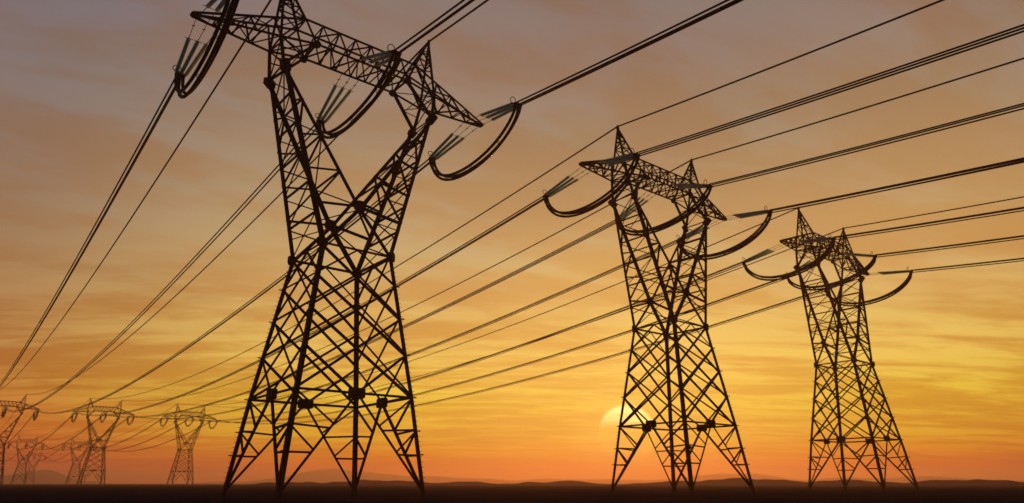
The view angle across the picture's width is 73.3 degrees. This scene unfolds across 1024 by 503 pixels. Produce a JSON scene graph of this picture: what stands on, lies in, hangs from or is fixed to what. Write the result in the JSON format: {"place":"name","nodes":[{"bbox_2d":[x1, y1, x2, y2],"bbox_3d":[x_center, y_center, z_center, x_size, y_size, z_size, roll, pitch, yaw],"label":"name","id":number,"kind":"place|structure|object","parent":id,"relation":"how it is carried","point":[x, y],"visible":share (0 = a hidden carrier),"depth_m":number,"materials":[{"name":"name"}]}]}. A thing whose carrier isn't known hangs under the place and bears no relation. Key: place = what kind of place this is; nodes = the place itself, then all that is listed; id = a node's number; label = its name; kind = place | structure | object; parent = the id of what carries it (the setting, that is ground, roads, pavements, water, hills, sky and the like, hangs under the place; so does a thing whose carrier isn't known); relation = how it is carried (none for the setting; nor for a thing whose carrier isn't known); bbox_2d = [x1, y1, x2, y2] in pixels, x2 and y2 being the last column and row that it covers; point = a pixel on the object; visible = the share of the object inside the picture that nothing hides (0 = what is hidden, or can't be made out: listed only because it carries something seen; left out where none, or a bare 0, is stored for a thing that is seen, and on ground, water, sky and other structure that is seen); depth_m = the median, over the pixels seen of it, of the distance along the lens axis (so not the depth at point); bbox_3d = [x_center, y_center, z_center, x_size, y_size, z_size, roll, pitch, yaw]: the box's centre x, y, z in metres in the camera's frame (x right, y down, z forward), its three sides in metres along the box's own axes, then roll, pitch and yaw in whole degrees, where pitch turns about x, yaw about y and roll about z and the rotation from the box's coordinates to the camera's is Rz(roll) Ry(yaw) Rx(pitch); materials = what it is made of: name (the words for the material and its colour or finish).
{"place":"outdoors","nodes":[
{"label":"outdoors","id":0,"kind":"place"},
{"bbox_2d":[0,470,106,483],"bbox_3d":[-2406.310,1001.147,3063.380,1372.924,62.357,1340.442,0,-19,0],"label":"mountain","id":1,"kind":"structure","parent":0,"point":[47,477],"depth_m":2965.71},
{"bbox_2d":[0,484,1023,502],"bbox_3d":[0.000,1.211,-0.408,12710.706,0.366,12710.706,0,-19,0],"label":"ground","id":2,"kind":"structure","parent":0,"point":[111,493],"depth_m":86.46,"materials":[{"name":"soil"}]},
{"bbox_2d":[0,394,39,485],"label":"lattice pylon","id":3,"kind":"object","parent":2,"relation":"on","point":[2,469],"visible":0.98,"depth_m":433.81,"materials":[{"name":"metal"}]},
{"bbox_2d":[8,436,44,484],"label":"lattice pylon","id":4,"kind":"object","parent":2,"relation":"on","point":[26,445],"visible":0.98,"depth_m":815.62,"materials":[{"name":"metal"}]},
{"bbox_2d":[23,451,46,483],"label":"lattice pylon","id":5,"kind":"object","parent":2,"relation":"on","point":[34,455],"visible":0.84,"depth_m":1201.93,"materials":[{"name":"metal"}]},
{"bbox_2d":[62,439,96,484],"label":"lattice pylon","id":6,"kind":"object","parent":2,"relation":"on","point":[71,445],"visible":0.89,"depth_m":847.98,"materials":[{"name":"metal"}]},
{"bbox_2d":[71,398,133,485],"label":"lattice pylon","id":7,"kind":"object","parent":2,"relation":"on","point":[99,440],"visible":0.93,"depth_m":461.44,"materials":[{"name":"metal"}]},
{"bbox_2d":[10,415,71,449],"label":"cable bundle","id":8,"kind":"object","parent":7,"relation":"hanging from","point":[48,436],"visible":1,"depth_m":537.53,"materials":[{"name":"black metal"}]},
{"bbox_2d":[28,416,100,449],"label":"cable bundle","id":9,"kind":"object","parent":7,"relation":"hanging from","point":[64,442],"visible":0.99,"depth_m":579.18,"materials":[{"name":"black metal"}]},
{"bbox_2d":[44,418,126,449],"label":"cable bundle","id":10,"kind":"object","parent":7,"relation":"hanging from","point":[90,441],"visible":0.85,"depth_m":592.95,"materials":[{"name":"black metal"}]},
{"bbox_2d":[160,403,217,484],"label":"lattice pylon","id":11,"kind":"object","parent":2,"relation":"on","point":[177,429],"visible":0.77,"depth_m":494.00,"materials":[{"name":"metal"}]},
{"bbox_2d":[65,421,158,450],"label":"cable bundle","id":12,"kind":"object","parent":11,"relation":"hanging from","point":[120,442],"visible":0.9,"depth_m":580.03,"materials":[{"name":"black metal"}]},
{"bbox_2d":[81,422,183,451],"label":"cable bundle","id":13,"kind":"object","parent":11,"relation":"hanging from","point":[139,443],"visible":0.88,"depth_m":604.83,"materials":[{"name":"black metal"}]},
{"bbox_2d":[96,423,207,451],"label":"cable bundle","id":14,"kind":"object","parent":11,"relation":"hanging from","point":[159,444],"visible":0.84,"depth_m":612.91,"materials":[{"name":"black metal"}]},
{"bbox_2d":[172,0,521,499],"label":"lattice pylon","id":15,"kind":"object","parent":2,"relation":"on","point":[355,392],"visible":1,"depth_m":74.08,"materials":[{"name":"metal"}]},
{"bbox_2d":[0,79,174,386],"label":"cable bundle","id":16,"kind":"object","parent":15,"relation":"hanging from","point":[131,165],"visible":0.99,"depth_m":103.11,"materials":[{"name":"black metal"}]},
{"bbox_2d":[0,0,271,389],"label":"earth wire","id":17,"kind":"object","parent":15,"relation":"attached to","point":[234,57],"visible":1,"depth_m":110.44,"materials":[{"name":"black metal"}]},
{"bbox_2d":[6,125,315,411],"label":"cable bundle","id":18,"kind":"object","parent":15,"relation":"hanging from","point":[307,138],"visible":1,"depth_m":124.60,"materials":[{"name":"black metal"}]},
{"bbox_2d":[29,44,425,394],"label":"earth wire","id":19,"kind":"object","parent":15,"relation":"attached to","point":[398,73],"visible":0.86,"depth_m":135.28,"materials":[{"name":"black metal"}]},
{"bbox_2d":[38,159,428,413],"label":"cable bundle","id":20,"kind":"object","parent":15,"relation":"hanging from","point":[358,219],"visible":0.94,"depth_m":151.36,"materials":[{"name":"black metal"}]},
{"bbox_2d":[394,0,474,54],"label":"cable bundle","id":21,"kind":"object","parent":15,"relation":"attached to","point":[436,25],"visible":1,"depth_m":67.55,"materials":[{"name":"black metal"}]},
{"bbox_2d":[429,0,488,41],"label":"earth wire","id":22,"kind":"object","parent":15,"relation":"attached to","point":[460,19],"visible":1,"depth_m":84.32,"materials":[{"name":"black metal"}]},
{"bbox_2d":[517,0,743,106],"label":"cable bundle","id":23,"kind":"object","parent":15,"relation":"attached to","point":[682,27],"visible":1,"depth_m":69.08,"materials":[{"name":"black metal"}]},
{"bbox_2d":[543,125,772,493],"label":"lattice pylon","id":24,"kind":"object","parent":2,"relation":"on","point":[673,319],"visible":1,"depth_m":106.85,"materials":[{"name":"metal"}]},
{"bbox_2d":[77,196,543,415],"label":"cable bundle","id":25,"kind":"object","parent":24,"relation":"hanging from","point":[461,248],"visible":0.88,"depth_m":138.24,"materials":[{"name":"black metal"}]},
{"bbox_2d":[92,127,615,398],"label":"earth wire","id":26,"kind":"object","parent":24,"relation":"attached to","point":[425,248],"visible":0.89,"depth_m":143.08,"materials":[{"name":"black metal"}]},
{"bbox_2d":[111,220,615,417],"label":"cable bundle","id":27,"kind":"object","parent":24,"relation":"hanging from","point":[557,252],"visible":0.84,"depth_m":154.04,"materials":[{"name":"black metal"}]},
{"bbox_2d":[134,240,676,418],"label":"cable bundle","id":28,"kind":"object","parent":24,"relation":"hanging from","point":[568,289],"visible":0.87,"depth_m":170.90,"materials":[{"name":"black metal"}]},
{"bbox_2d":[124,160,689,400],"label":"earth wire","id":29,"kind":"object","parent":24,"relation":"attached to","point":[468,278],"visible":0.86,"depth_m":163.47,"materials":[{"name":"black metal"}]},
{"bbox_2d":[618,0,943,126],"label":"earth wire","id":30,"kind":"object","parent":24,"relation":"attached to","point":[883,23],"visible":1,"depth_m":87.67,"materials":[{"name":"black metal"}]},
{"bbox_2d":[636,24,1023,156],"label":"cable bundle","id":31,"kind":"object","parent":24,"relation":"attached to","point":[849,85],"visible":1,"depth_m":73.23,"materials":[{"name":"black metal"}]},
{"bbox_2d":[692,57,1023,159],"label":"earth wire","id":32,"kind":"object","parent":24,"relation":"attached to","point":[868,106],"visible":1,"depth_m":98.36,"materials":[{"name":"black metal"}]},
{"bbox_2d":[709,103,1023,187],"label":"cable bundle","id":33,"kind":"object","parent":24,"relation":"attached to","point":[918,131],"visible":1,"depth_m":86.58,"materials":[{"name":"black metal"}]},
{"bbox_2d":[769,157,1023,212],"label":"cable bundle","id":34,"kind":"object","parent":24,"relation":"attached to","point":[920,180],"visible":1,"depth_m":99.69,"materials":[{"name":"black metal"}]},
{"bbox_2d":[742,208,919,490],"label":"lattice pylon","id":35,"kind":"object","parent":2,"relation":"on","point":[860,270],"visible":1,"depth_m":139.70,"materials":[{"name":"metal"}]},
{"bbox_2d":[167,262,742,420],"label":"cable bundle","id":36,"kind":"object","parent":35,"relation":"hanging from","point":[574,326],"visible":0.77,"depth_m":189.71,"materials":[{"name":"black metal"}]},
{"bbox_2d":[195,277,784,422],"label":"cable bundle","id":37,"kind":"object","parent":35,"relation":"hanging from","point":[616,335],"visible":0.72,"depth_m":202.55,"materials":[{"name":"black metal"}]},
{"bbox_2d":[184,208,796,404],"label":"earth wire","id":38,"kind":"object","parent":35,"relation":"attached to","point":[562,305],"visible":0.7,"depth_m":193.00,"materials":[{"name":"black metal"}]},
{"bbox_2d":[218,289,824,423],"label":"cable bundle","id":39,"kind":"object","parent":35,"relation":"hanging from","point":[722,322],"visible":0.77,"depth_m":216.82,"materials":[{"name":"black metal"}]},
{"bbox_2d":[205,228,841,406],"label":"earth wire","id":40,"kind":"object","parent":35,"relation":"attached to","point":[593,321],"visible":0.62,"depth_m":203.34,"materials":[{"name":"black metal"}]},
{"bbox_2d":[802,160,1023,207],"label":"earth wire","id":41,"kind":"object","parent":35,"relation":"attached to","point":[958,174],"visible":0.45,"depth_m":119.36,"materials":[{"name":"black metal"}]},
{"bbox_2d":[834,207,1023,239],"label":"cable bundle","id":42,"kind":"object","parent":35,"relation":"attached to","point":[975,215],"visible":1,"depth_m":115.95,"materials":[{"name":"black metal"}]},
{"bbox_2d":[844,196,1023,228],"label":"earth wire","id":43,"kind":"object","parent":35,"relation":"attached to","point":[937,212],"visible":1,"depth_m":140.49,"materials":[{"name":"black metal"}]},
{"bbox_2d":[875,235,1023,257],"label":"cable bundle","id":44,"kind":"object","parent":35,"relation":"attached to","point":[952,245],"visible":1,"depth_m":128.20,"materials":[{"name":"black metal"}]},
{"bbox_2d":[912,258,1023,272],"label":"cable bundle","id":45,"kind":"object","parent":35,"relation":"attached to","point":[968,264],"visible":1,"depth_m":140.63,"materials":[{"name":"black metal"}]},
{"bbox_2d":[0,0,1023,483],"label":"sky","id":46,"kind":"structure","parent":0,"point":[82,82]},
{"bbox_2d":[191,469,1023,483],"bbox_3d":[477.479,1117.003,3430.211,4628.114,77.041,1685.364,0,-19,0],"label":"mountain ridge","id":47,"kind":"structure","parent":0,"point":[327,475],"depth_m":3461.50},
{"bbox_2d":[219,478,1023,485],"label":"hills","id":48,"kind":"structure","parent":0,"point":[771,482],"depth_m":440.91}
]}

